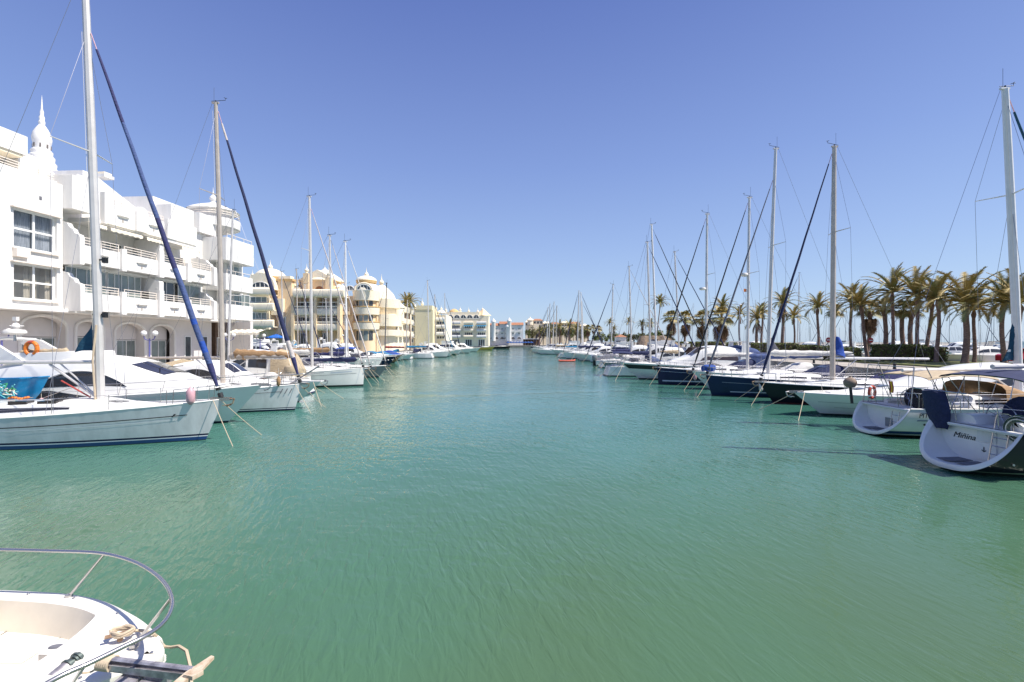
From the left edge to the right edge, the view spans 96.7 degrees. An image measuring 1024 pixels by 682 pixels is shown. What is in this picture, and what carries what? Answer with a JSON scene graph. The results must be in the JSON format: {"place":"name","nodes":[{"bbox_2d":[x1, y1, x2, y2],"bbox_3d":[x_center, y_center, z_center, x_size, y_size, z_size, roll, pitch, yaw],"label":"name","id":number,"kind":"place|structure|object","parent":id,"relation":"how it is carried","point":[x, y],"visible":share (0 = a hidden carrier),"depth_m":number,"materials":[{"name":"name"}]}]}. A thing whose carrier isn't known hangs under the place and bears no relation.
{"place":"outdoors","nodes":[
{"label":"outdoors","id":0,"kind":"place"},
{"bbox_2d":[0,97,253,364],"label":"apartment building","id":1,"kind":"structure","parent":0,"point":[35,230],"depth_m":36.48,"materials":[{"name":"white paint"}]},
{"bbox_2d":[14,208,54,253],"bbox_3d":[-32.603,-7.400,30.886,0.315,2.600,2.636,0,0,4],"label":"window","id":2,"kind":"structure","parent":1,"relation":"in","point":[40,230],"depth_m":30.94,"materials":[{"name":"white"}]},
{"bbox_2d":[14,262,54,301],"bbox_3d":[-32.603,-3.950,30.886,0.315,2.400,2.636,0,0,4],"label":"window","id":3,"kind":"structure","parent":1,"relation":"in","point":[26,281],"depth_m":30.96,"materials":[{"name":"white"}]},
{"bbox_2d":[22,337,55,349],"bbox_3d":[-34.646,1.068,32.951,0.070,2.663,2.950,0,0,4],"label":"shop window","id":4,"kind":"structure","parent":1,"relation":"in","point":[47,339],"depth_m":33.87,"materials":[{"name":"white"}]},
{"bbox_2d":[65,266,106,294],"bbox_3d":[-32.284,-3.975,34.532,0.070,2.950,3.105,0,0,4],"label":"window","id":5,"kind":"structure","parent":1,"relation":"in","point":[83,275],"depth_m":34.48,"materials":[{"name":"white"}]},
{"bbox_2d":[107,272,140,297],"bbox_3d":[-32.076,-3.975,37.693,0.070,2.950,3.021,0,0,4],"label":"window","id":6,"kind":"structure","parent":1,"relation":"in","point":[123,282],"depth_m":37.69,"materials":[{"name":"white"}]},
{"bbox_2d":[117,340,135,356],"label":"shop window","id":7,"kind":"structure","parent":1,"relation":"in","point":[124,351],"depth_m":40.29,"materials":[{"name":"white glass"}]},
{"bbox_2d":[152,340,165,362],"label":"shop window","id":8,"kind":"structure","parent":1,"relation":"in","point":[158,346],"depth_m":43.80,"materials":[{"name":"white glass"}]},
{"bbox_2d":[162,281,173,301],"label":"window","id":9,"kind":"structure","parent":1,"relation":"in","point":[168,286],"depth_m":42.12,"materials":[{"name":"white"}]},
{"bbox_2d":[184,336,191,359],"bbox_3d":[-32.889,0.900,46.194,0.070,2.800,0.884,0,0,4],"label":"door","id":10,"kind":"structure","parent":1,"relation":"in","point":[187,339],"depth_m":46.26,"materials":[{"name":"white"}]},
{"bbox_2d":[178,285,200,304],"bbox_3d":[-31.603,-3.975,44.612,0.070,2.950,2.852,0,0,4],"label":"window","id":11,"kind":"structure","parent":1,"relation":"in","point":[197,292],"depth_m":45.13,"materials":[{"name":"white"}]},
{"bbox_2d":[228,292,249,305],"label":"window","id":12,"kind":"structure","parent":1,"relation":"in","point":[244,298],"depth_m":52.13,"materials":[{"name":"white"}]},
{"bbox_2d":[230,329,265,334],"bbox_3d":[-28.641,-0.960,49.290,3.349,0.680,1.420,0,0,0],"label":"awning shelter","id":13,"kind":"object","parent":1,"relation":"attached to","point":[249,332],"visible":0.85,"depth_m":48.89,"materials":[{"name":"fabric"}]},
{"bbox_2d":[445,308,490,345],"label":"arched building","id":14,"kind":"structure","parent":0,"point":[472,328],"depth_m":212.00,"materials":[{"name":"beige paint"}]},
{"bbox_2d":[490,318,523,344],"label":"white terrace houses","id":15,"kind":"structure","parent":0,"point":[503,332],"depth_m":290.00,"materials":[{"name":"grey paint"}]},
{"bbox_2d":[0,341,1023,681],"bbox_3d":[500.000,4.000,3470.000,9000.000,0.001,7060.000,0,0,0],"label":"water","id":16,"kind":"structure","parent":0,"point":[514,515],"depth_m":9.26,"materials":[{"name":"teal liquid"}]},
{"bbox_2d":[0,548,213,681],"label":"fishing boat bow","id":17,"kind":"object","parent":16,"relation":"on","point":[54,637],"visible":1,"depth_m":4.05,"materials":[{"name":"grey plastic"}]},
{"bbox_2d":[0,0,261,449],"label":"sailboat","id":18,"kind":"object","parent":16,"relation":"on","point":[98,418],"visible":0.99,"depth_m":18.03,"materials":[{"name":"white plastic"}]},
{"bbox_2d":[0,383,17,397],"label":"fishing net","id":19,"kind":"object","parent":18,"relation":"hanging from","point":[7,392],"visible":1,"depth_m":18.90,"materials":[{"name":"teal fabric"}]},
{"bbox_2d":[0,376,49,398],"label":"dinghy","id":20,"kind":"object","parent":18,"relation":"on","point":[28,386],"visible":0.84,"depth_m":19.76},
{"bbox_2d":[0,407,69,412],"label":"cabin window","id":21,"kind":"structure","parent":18,"relation":"in","point":[7,410],"depth_m":17.24,"materials":[{"name":"black glass"}]},
{"bbox_2d":[0,317,270,422],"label":"motor yacht","id":22,"kind":"object","parent":16,"relation":"on","point":[142,374],"visible":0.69,"depth_m":21.16,"materials":[{"name":"white paint"}]},
{"bbox_2d":[23,340,39,354],"bbox_3d":[-22.388,0.318,21.200,0.708,0.706,0.170,0,0,0],"label":"lifebuoy","id":23,"kind":"object","parent":22,"relation":"attached to","point":[28,343],"visible":1,"depth_m":21.14,"materials":[{"name":"orange plastic"}]},
{"bbox_2d":[36,391,86,398],"bbox_3d":[-21.243,2.489,20.744,3.800,0.417,0.059,0,0,0],"label":"lower side window","id":24,"kind":"structure","parent":22,"relation":"in","point":[58,395],"depth_m":20.74,"materials":[{"name":"black glass"}]},
{"bbox_2d":[43,372,126,387],"bbox_3d":[-19.793,1.776,20.867,4.102,0.746,0.107,0,0,-1],"label":"side window","id":25,"kind":"structure","parent":22,"relation":"in","point":[86,377],"depth_m":20.87,"materials":[{"name":"black glass"}]},
{"bbox_2d":[113,98,325,412],"bbox_3d":[-17.531,-5.075,26.300,13.041,19.150,4.218,0,0,0],"label":"sailboat","id":26,"kind":"object","parent":16,"relation":"on","point":[278,396],"visible":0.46,"depth_m":26.20,"materials":[{"name":"white painted fibreglass"},{"name":"aluminium"},{"name":"beige and navy canvas"}]},
{"bbox_2d":[158,206,322,395],"bbox_3d":[-20.887,-3.050,34.003,13.163,15.100,3.628,0,0,0],"label":"sailboat","id":27,"kind":"object","parent":16,"relation":"on","point":[242,354],"visible":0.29,"depth_m":33.93,"materials":[{"name":"white paint"}]},
{"bbox_2d":[166,359,343,404],"bbox_3d":[-17.707,2.841,29.788,12.218,3.317,3.997,0,0,0],"label":"motor yacht","id":28,"kind":"object","parent":16,"relation":"on","point":[189,366],"visible":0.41,"depth_m":29.14,"materials":[{"name":"white plastic"}]},
{"bbox_2d":[186,369,218,379],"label":"side window","id":29,"kind":"structure","parent":28,"relation":"in","point":[199,372],"depth_m":28.70,"materials":[{"name":"black glass"}]},
{"bbox_2d":[253,338,270,348],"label":"motor yacht","id":30,"kind":"object","parent":16,"relation":"on","point":[264,343],"visible":0.12,"depth_m":77.10,"materials":[{"name":"white"}]},
{"bbox_2d":[230,343,310,377],"bbox_3d":[-23.007,2.350,37.348,11.918,4.300,3.926,0,0,0],"label":"motor yacht","id":31,"kind":"object","parent":16,"relation":"on","point":[261,365],"visible":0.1,"depth_m":36.12,"materials":[{"name":"white plastic"}]},
{"bbox_2d":[248,359,266,367],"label":"side window","id":32,"kind":"structure","parent":31,"relation":"in","point":[256,363],"depth_m":36.14,"materials":[{"name":"black glass"}]},
{"bbox_2d":[258,271,308,349],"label":"sailboat","id":33,"kind":"object","parent":16,"relation":"on","point":[282,310],"visible":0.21,"depth_m":74.22,"materials":[{"name":"blue paint"}]},
{"bbox_2d":[275,269,320,348],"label":"sailboat","id":34,"kind":"object","parent":16,"relation":"on","point":[297,312],"visible":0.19,"depth_m":70.28,"materials":[{"name":"blue paint"}]},
{"bbox_2d":[247,193,378,387],"bbox_3d":[-18.189,-4.600,40.397,12.441,18.200,3.828,0,0,0],"label":"sailboat","id":35,"kind":"object","parent":16,"relation":"on","point":[345,377],"visible":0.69,"depth_m":40.28,"materials":[{"name":"white plastic"}]},
{"bbox_2d":[266,232,384,380],"bbox_3d":[-19.225,-3.400,44.997,13.025,15.800,3.628,0,0,0],"label":"sailboat","id":36,"kind":"object","parent":16,"relation":"on","point":[322,350],"visible":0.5,"depth_m":44.92,"materials":[{"name":"grey paint"}]},
{"bbox_2d":[317,338,371,357],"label":"motor yacht","id":37,"kind":"object","parent":16,"relation":"on","point":[328,344],"visible":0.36,"depth_m":79.20,"materials":[{"name":"white"}]},
{"bbox_2d":[292,234,398,377],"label":"sailboat","id":38,"kind":"object","parent":16,"relation":"on","point":[379,370],"visible":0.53,"depth_m":49.91,"materials":[{"name":"grey paint"}]},
{"bbox_2d":[319,282,385,365],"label":"sailboat","id":39,"kind":"object","parent":16,"relation":"on","point":[375,362],"visible":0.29,"depth_m":68.08,"materials":[{"name":"blue paint"}]},
{"bbox_2d":[336,347,400,364],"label":"motor yacht","id":40,"kind":"object","parent":16,"relation":"on","point":[389,359],"visible":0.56,"depth_m":75.34,"materials":[{"name":"blue paint"}]},
{"bbox_2d":[379,282,414,358],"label":"sailboat","id":41,"kind":"object","parent":16,"relation":"on","point":[395,350],"visible":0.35,"depth_m":100.92,"materials":[{"name":"blue paint"}]},
{"bbox_2d":[396,299,435,357],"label":"sailboat","id":42,"kind":"object","parent":16,"relation":"on","point":[417,353],"visible":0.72,"depth_m":105.29,"materials":[{"name":"blue paint"}]},
{"bbox_2d":[403,279,453,356],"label":"sailboat","id":43,"kind":"object","parent":16,"relation":"on","point":[442,354],"visible":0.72,"depth_m":111.88,"materials":[{"name":"blue paint"}]},
{"bbox_2d":[441,340,472,352],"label":"motor yacht","id":44,"kind":"object","parent":16,"relation":"on","point":[449,346],"visible":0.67,"depth_m":150.88,"materials":[{"name":"white"}]},
{"bbox_2d":[536,306,570,353],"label":"sailboat","id":45,"kind":"object","parent":16,"relation":"on","point":[541,351],"visible":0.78,"depth_m":137.87,"materials":[{"name":"white paint"}]},
{"bbox_2d":[557,292,601,357],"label":"sailboat","id":46,"kind":"object","parent":16,"relation":"on","point":[561,355],"visible":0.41,"depth_m":108.90,"materials":[{"name":"blue paint"}]},
{"bbox_2d":[563,291,606,358],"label":"sailboat","id":47,"kind":"object","parent":16,"relation":"on","point":[568,355],"visible":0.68,"depth_m":102.89,"materials":[{"name":"blue paint"}]},
{"bbox_2d":[571,351,609,360],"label":"motor yacht","id":48,"kind":"object","parent":16,"relation":"on","point":[581,357],"visible":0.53,"depth_m":90.39,"materials":[{"name":"white"}]},
{"bbox_2d":[591,354,618,365],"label":"motor yacht","id":49,"kind":"object","parent":16,"relation":"on","point":[595,359],"visible":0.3,"depth_m":73.84,"materials":[{"name":"white"}]},
{"bbox_2d":[584,280,635,361],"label":"sailboat","id":50,"kind":"object","parent":16,"relation":"on","point":[588,355],"visible":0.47,"depth_m":85.41,"materials":[{"name":"white paint"}]},
{"bbox_2d":[596,261,668,367],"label":"sailboat","id":51,"kind":"object","parent":16,"relation":"on","point":[601,365],"visible":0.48,"depth_m":68.41,"materials":[{"name":"white paint"}]},
{"bbox_2d":[611,339,677,358],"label":"motor yacht","id":52,"kind":"object","parent":16,"relation":"on","point":[661,343],"visible":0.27,"depth_m":70.61,"materials":[{"name":"white"}]},
{"bbox_2d":[597,235,694,376],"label":"sailboat","id":53,"kind":"object","parent":16,"relation":"on","point":[610,371],"visible":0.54,"depth_m":52.39,"materials":[{"name":"white paint"}]},
{"bbox_2d":[620,342,689,361],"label":"motor yacht","id":54,"kind":"object","parent":16,"relation":"on","point":[683,348],"visible":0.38,"depth_m":65.38,"materials":[{"name":"white"}]},
{"bbox_2d":[625,222,704,362],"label":"sailboat","id":55,"kind":"object","parent":16,"relation":"on","point":[655,352],"visible":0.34,"depth_m":56.41,"materials":[{"name":"white paint"}]},
{"bbox_2d":[607,341,770,380],"bbox_3d":[18.386,2.250,47.803,16.018,4.500,4.228,0,0,0],"label":"motor yacht","id":56,"kind":"object","parent":16,"relation":"on","point":[642,370],"visible":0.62,"depth_m":46.62,"materials":[{"name":"white plastic"}]},
{"bbox_2d":[653,251,724,360],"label":"sailboat","id":57,"kind":"object","parent":16,"relation":"on","point":[672,351],"visible":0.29,"depth_m":60.43,"materials":[{"name":"white paint"}]},
{"bbox_2d":[643,212,783,385],"bbox_3d":[18.637,-4.050,42.000,12.741,17.100,4.217,0,0,0],"label":"sailboat","id":58,"kind":"object","parent":16,"relation":"on","point":[671,376],"visible":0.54,"depth_m":41.83,"materials":[{"name":"blue paint"}]},
{"bbox_2d":[677,187,836,389],"bbox_3d":[20.602,-4.150,37.800,13.621,17.300,4.119,0,0,0],"label":"sailboat","id":59,"kind":"object","parent":16,"relation":"on","point":[797,367],"visible":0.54,"depth_m":37.70,"materials":[{"name":"white plastic"}]},
{"bbox_2d":[687,143,880,396],"bbox_3d":[19.868,-5.250,33.400,13.571,19.500,4.316,0,0,0],"label":"sailboat","id":60,"kind":"object","parent":16,"relation":"on","point":[731,385],"visible":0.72,"depth_m":33.25,"materials":[{"name":"blue paint"}]},
{"bbox_2d":[602,342,994,343],"bbox_3d":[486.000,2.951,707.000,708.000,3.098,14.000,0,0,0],"label":"breakwater","id":61,"kind":"object","parent":16,"relation":"on","point":[856,342],"visible":0.15,"depth_m":704.08,"materials":[{"name":"concrete"}]},
{"bbox_2d":[735,141,946,404],"bbox_3d":[21.597,-4.450,29.300,13.671,17.900,4.118,0,0,0],"label":"sailboat","id":62,"kind":"object","parent":16,"relation":"on","point":[775,391],"visible":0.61,"depth_m":29.19,"materials":[{"name":"black paint"}]},
{"bbox_2d":[759,362,1023,419],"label":"motor yacht","id":63,"kind":"object","parent":16,"relation":"on","point":[831,402],"visible":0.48,"depth_m":24.08,"materials":[{"name":"white plastic"}]},
{"bbox_2d":[843,83,1023,436],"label":"sailboat","id":64,"kind":"object","parent":16,"relation":"on","point":[906,415],"visible":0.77,"depth_m":19.77,"materials":[{"name":"white plastic"}]},
{"bbox_2d":[975,400,1006,404],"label":"cabin window","id":65,"kind":"structure","parent":64,"relation":"in","point":[986,402],"depth_m":18.98,"materials":[{"name":"black glass"}]},
{"bbox_2d":[913,364,1023,476],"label":"sailboat","id":66,"kind":"object","parent":16,"relation":"on","point":[992,443],"visible":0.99,"depth_m":14.28,"materials":[{"name":"white paint"}]},
{"bbox_2d":[975,441,997,460],"bbox_3d":[14.481,3.382,13.904,0.050,0.520,0.580,0,0,-5],"label":"locker door","id":67,"kind":"structure","parent":66,"relation":"in","point":[979,454],"depth_m":13.92,"materials":[{"name":"white plastic"}]},
{"bbox_2d":[0,0,1023,340],"label":"sky","id":68,"kind":"structure","parent":0,"point":[512,157],"materials":[{"name":"blue"}]},
{"bbox_2d":[469,344,995,346],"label":"quay","id":69,"kind":"structure","parent":0,"point":[633,344],"depth_m":284.00,"materials":[{"name":"concrete"}]},
{"bbox_2d":[633,345,934,377],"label":"promenade","id":70,"kind":"structure","parent":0,"point":[849,369],"depth_m":39.01,"materials":[{"name":"concrete"}]},
{"bbox_2d":[636,336,681,346],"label":"rockwork wall","id":71,"kind":"structure","parent":70,"relation":"on","point":[646,338],"depth_m":79.95,"materials":[{"name":"stone"}]},
{"bbox_2d":[660,310,676,338],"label":"palm tree","id":72,"kind":"object","parent":70,"relation":"on","point":[671,313],"visible":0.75,"depth_m":125.23,"materials":[{"name":"green plant"}]},
{"bbox_2d":[676,309,694,341],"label":"palm tree","id":73,"kind":"object","parent":70,"relation":"on","point":[683,330],"visible":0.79,"depth_m":114.98,"materials":[{"name":"green plant"}]},
{"bbox_2d":[690,309,710,340],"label":"palm tree","id":74,"kind":"object","parent":70,"relation":"on","point":[701,315],"visible":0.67,"depth_m":102.43,"materials":[{"name":"green plant"}]},
{"bbox_2d":[751,302,777,341],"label":"palm tree","id":75,"kind":"object","parent":70,"relation":"on","point":[762,310],"visible":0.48,"depth_m":83.63,"materials":[{"name":"green plant"}]},
{"bbox_2d":[775,342,798,349],"bbox_3d":[33.434,1.116,55.982,3.237,1.911,1.514,0,0,0],"label":"hedge","id":76,"kind":"object","parent":70,"relation":"on","point":[789,346],"visible":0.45,"depth_m":55.50,"materials":[{"name":"green"}]},
{"bbox_2d":[612,345,1012,367],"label":"lawn","id":77,"kind":"structure","parent":70,"relation":"on","point":[927,364],"depth_m":41.91,"materials":[{"name":"green plant"}]},
{"bbox_2d":[707,305,734,345],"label":"palm tree","id":78,"kind":"object","parent":77,"relation":"on","point":[721,311],"visible":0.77,"depth_m":90.83,"materials":[{"name":"green plant"}]},
{"bbox_2d":[726,302,751,344],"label":"palm tree","id":79,"kind":"object","parent":77,"relation":"on","point":[741,310],"visible":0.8,"depth_m":83.82,"materials":[{"name":"green plant"}]},
{"bbox_2d":[740,304,774,342],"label":"palm tree","id":80,"kind":"object","parent":77,"relation":"on","point":[757,314],"visible":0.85,"depth_m":77.73,"materials":[{"name":"green plant"}]},
{"bbox_2d":[749,342,766,351],"bbox_3d":[33.671,1.099,61.983,2.420,1.883,1.494,0,0,0],"label":"hedge","id":81,"kind":"object","parent":77,"relation":"on","point":[761,347],"visible":0.57,"depth_m":61.50,"materials":[{"name":"green"}]},
{"bbox_2d":[762,287,804,342],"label":"palm tree","id":82,"kind":"object","parent":77,"relation":"on","point":[781,298],"visible":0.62,"depth_m":70.44,"materials":[{"name":"green plant"}]},
{"bbox_2d":[775,305,810,342],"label":"palm tree","id":83,"kind":"object","parent":77,"relation":"on","point":[792,314],"visible":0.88,"depth_m":66.02,"materials":[{"name":"green plant"}]},
{"bbox_2d":[796,344,817,350],"bbox_3d":[33.708,1.194,51.977,2.034,1.723,1.507,0,0,0],"label":"hedge","id":84,"kind":"object","parent":77,"relation":"on","point":[804,347],"visible":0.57,"depth_m":51.50,"materials":[{"name":"green"}]},
{"bbox_2d":[794,291,840,344],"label":"palm tree","id":85,"kind":"object","parent":77,"relation":"on","point":[817,304],"visible":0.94,"depth_m":60.83,"materials":[{"name":"green plant"}]},
{"bbox_2d":[823,279,877,346],"bbox_3d":[40.958,-2.696,54.956,5.527,9.619,5.988,0,0,0],"label":"palm tree","id":86,"kind":"object","parent":77,"relation":"on","point":[853,286],"visible":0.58,"depth_m":54.91,"materials":[{"name":"green plant"}]},
{"bbox_2d":[843,347,863,360],"bbox_3d":[34.330,1.299,45.982,1.696,1.490,1.516,0,0,0],"label":"hedge","id":87,"kind":"object","parent":77,"relation":"on","point":[857,351],"visible":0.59,"depth_m":45.50,"materials":[{"name":"green"}]},
{"bbox_2d":[836,282,881,356],"bbox_3d":[39.913,-2.275,52.374,5.664,8.812,5.485,0,0,0],"label":"palm tree","id":88,"kind":"object","parent":77,"relation":"on","point":[859,299],"visible":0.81,"depth_m":52.21,"materials":[{"name":"green plant"}]},
{"bbox_2d":[853,300,882,350],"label":"palm tree","id":89,"kind":"object","parent":77,"relation":"on","point":[871,324],"visible":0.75,"depth_m":54.48,"materials":[{"name":"green plant"}]},
{"bbox_2d":[872,299,898,344],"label":"palm tree","id":90,"kind":"object","parent":77,"relation":"on","point":[885,329],"visible":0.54,"depth_m":51.12,"materials":[{"name":"green plant"}]},
{"bbox_2d":[856,262,929,343],"bbox_3d":[41.103,-3.214,49.050,6.447,10.660,6.212,0,0,21],"label":"palm tree","id":91,"kind":"object","parent":77,"relation":"on","point":[892,283],"visible":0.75,"depth_m":48.90,"materials":[{"name":"green plant"}]},
{"bbox_2d":[869,344,926,360],"bbox_3d":[38.974,1.156,45.980,5.031,1.830,1.515,0,0,0],"label":"hedge","id":92,"kind":"object","parent":77,"relation":"on","point":[891,350],"visible":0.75,"depth_m":45.50,"materials":[{"name":"green plant"}]},
{"bbox_2d":[889,300,915,343],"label":"palm tree","id":93,"kind":"object","parent":77,"relation":"on","point":[901,327],"visible":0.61,"depth_m":49.94,"materials":[{"name":"green plant"}]},
{"bbox_2d":[895,300,925,343],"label":"palm tree","id":94,"kind":"object","parent":77,"relation":"on","point":[910,324],"visible":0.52,"depth_m":48.88,"materials":[{"name":"green plant"}]},
{"bbox_2d":[872,265,955,343],"bbox_3d":[40.782,-2.830,46.239,6.764,9.903,6.448,0,0,0],"label":"palm tree","id":95,"kind":"object","parent":77,"relation":"on","point":[915,274],"visible":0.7,"depth_m":46.10,"materials":[{"name":"green plant"}]},
{"bbox_2d":[895,276,958,346],"bbox_3d":[41.798,-2.173,45.587,5.747,8.564,5.559,0,0,0],"label":"palm tree","id":96,"kind":"object","parent":77,"relation":"on","point":[931,310],"visible":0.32,"depth_m":45.50,"materials":[{"name":"green plant"}]},
{"bbox_2d":[916,346,949,361],"bbox_3d":[40.648,1.269,43.976,2.199,1.558,1.488,0,0,0],"label":"hedge","id":97,"kind":"object","parent":77,"relation":"on","point":[928,352],"visible":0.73,"depth_m":43.50,"materials":[{"name":"green plant"}]},
{"bbox_2d":[898,271,977,361],"bbox_3d":[40.119,-2.214,42.903,5.411,8.641,5.989,0,0,26],"label":"palm tree","id":98,"kind":"object","parent":77,"relation":"on","point":[933,291],"visible":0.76,"depth_m":42.62,"materials":[{"name":"green plant"}]},
{"bbox_2d":[909,266,1007,362],"bbox_3d":[41.015,-2.249,41.120,8.454,8.758,7.404,0,0,0],"label":"palm tree","id":99,"kind":"object","parent":77,"relation":"on","point":[966,285],"visible":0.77,"depth_m":40.92,"materials":[{"name":"green plant"}]},
{"bbox_2d":[933,280,999,361],"bbox_3d":[42.998,-1.690,42.344,5.727,7.609,5.356,0,0,0],"label":"palm tree","id":100,"kind":"object","parent":77,"relation":"on","point":[974,338],"visible":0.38,"depth_m":42.23,"materials":[{"name":"green plant"}]},
{"bbox_2d":[955,271,1023,362],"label":"palm tree","id":101,"kind":"object","parent":77,"relation":"on","point":[1001,330],"visible":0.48,"depth_m":38.85,"materials":[{"name":"green plant"}]},
{"bbox_2d":[956,268,1023,323],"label":"palm tree","id":102,"kind":"object","parent":77,"relation":"on","point":[1005,309],"visible":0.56,"depth_m":37.09,"materials":[{"name":"green plant"}]},
{"bbox_2d":[947,341,1012,362],"bbox_3d":[45.347,1.375,45.003,7.847,2.750,2.428,0,0,0],"label":"motor yacht","id":103,"kind":"object","parent":70,"relation":"on","point":[990,352],"visible":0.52,"depth_m":44.27,"materials":[{"name":"white plastic"}]},
{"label":"road","id":104,"kind":"structure","parent":0,"visible":0},
{"bbox_2d":[651,293,669,329],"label":"palm tree","id":105,"kind":"object","parent":104,"relation":"on","point":[660,299],"visible":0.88,"depth_m":162.47,"materials":[{"name":"green plant"}]},
{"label":"quay centre","id":106,"kind":"structure","parent":0,"visible":0},
{"bbox_2d":[243,260,412,351],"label":"cream building","id":107,"kind":"structure","parent":106,"relation":"on","point":[372,291],"depth_m":98.92,"materials":[{"name":"paint"}]},
{"bbox_2d":[400,292,420,349],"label":"palm tree","id":108,"kind":"object","parent":106,"relation":"on","point":[410,297],"visible":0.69,"depth_m":127.83,"materials":[{"name":"green plant"}]},
{"bbox_2d":[411,301,451,348],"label":"yellow building","id":109,"kind":"structure","parent":106,"relation":"on","point":[420,312],"depth_m":150.00,"materials":[{"name":"paint"}]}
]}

